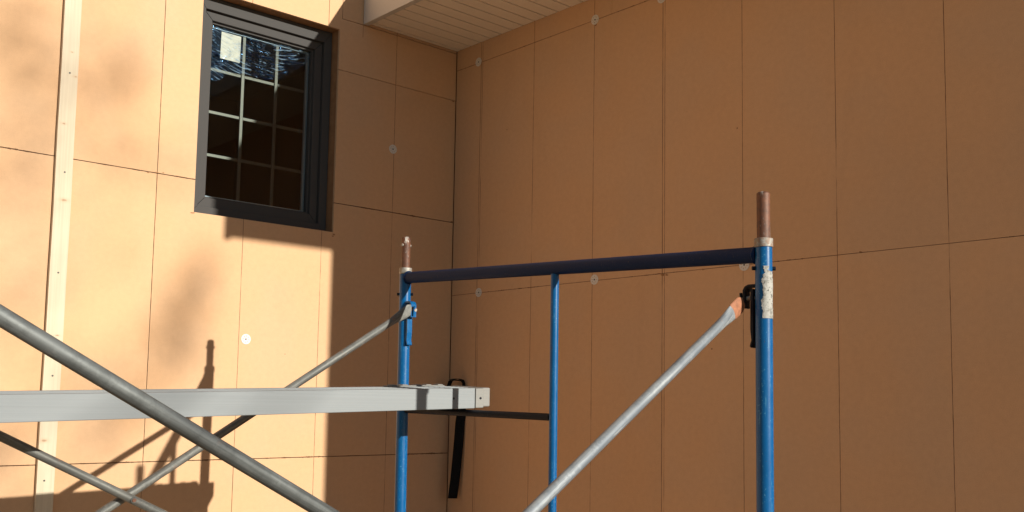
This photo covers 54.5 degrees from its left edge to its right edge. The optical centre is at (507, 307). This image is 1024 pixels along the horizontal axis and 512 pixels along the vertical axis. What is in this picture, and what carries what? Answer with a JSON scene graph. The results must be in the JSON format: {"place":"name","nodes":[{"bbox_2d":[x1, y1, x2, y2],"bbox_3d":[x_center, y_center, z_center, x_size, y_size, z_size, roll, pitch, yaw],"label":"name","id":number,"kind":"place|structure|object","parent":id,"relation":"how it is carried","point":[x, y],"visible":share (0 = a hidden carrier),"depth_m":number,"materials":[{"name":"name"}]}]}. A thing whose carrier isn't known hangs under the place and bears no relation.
{"place":"outdoors","nodes":[
{"label":"outdoors","id":0,"kind":"place"},
{"bbox_2d":[0,0,456,511],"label":"exterior wall","id":1,"kind":"structure","parent":0,"point":[261,189],"depth_m":4.50,"materials":[{"name":"beige wood"}]},
{"bbox_2d":[33,0,81,511],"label":"wooden batten","id":2,"kind":"object","parent":1,"relation":"attached to","point":[58,260],"visible":0.97,"depth_m":3.94,"materials":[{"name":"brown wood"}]},
{"bbox_2d":[194,0,331,230],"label":"window","id":3,"kind":"structure","parent":1,"relation":"in","point":[316,44],"depth_m":4.74,"materials":[{"name":"black metal"}]},
{"label":"ground","id":4,"kind":"structure","parent":0,"visible":0},
{"bbox_2d":[394,191,775,511],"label":"scaffold frame","id":5,"kind":"object","parent":4,"relation":"on","point":[758,300],"visible":0.94,"depth_m":2.88,"materials":[{"name":"blue metal"}]},
{"bbox_2d":[0,304,412,511],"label":"cross brace","id":6,"kind":"object","parent":5,"relation":"attached to","point":[130,497],"visible":0.94,"depth_m":2.91,"materials":[{"name":"grey metal"}]},
{"bbox_2d":[0,384,489,422],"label":"aluminium plank","id":7,"kind":"object","parent":5,"relation":"on","point":[46,405],"visible":0.98,"depth_m":2.79,"materials":[{"name":"silver metal"}]},
{"bbox_2d":[447,379,465,497],"bbox_3d":[-0.265,0.668,5.103,0.112,0.610,0.056,2,-5,-15],"label":"strap","id":8,"kind":"object","parent":7,"relation":"hanging from","point":[457,456],"visible":0.62,"depth_m":5.09,"materials":[{"name":"fabric"}]},
{"bbox_2d":[0,297,744,511],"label":"cross brace","id":9,"kind":"object","parent":5,"relation":"attached to","point":[51,346],"visible":1,"depth_m":1.54,"materials":[{"name":"grey metal"}]},
{"bbox_2d":[447,0,1023,511],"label":"exterior wall","id":10,"kind":"structure","parent":4,"relation":"on","point":[875,148],"depth_m":3.90,"materials":[{"name":"brown wood"}]},
{"bbox_2d":[364,0,586,50],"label":"eave","id":11,"kind":"object","parent":10,"relation":"attached to","point":[456,25],"visible":1,"depth_m":4.92,"materials":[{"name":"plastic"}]}
]}

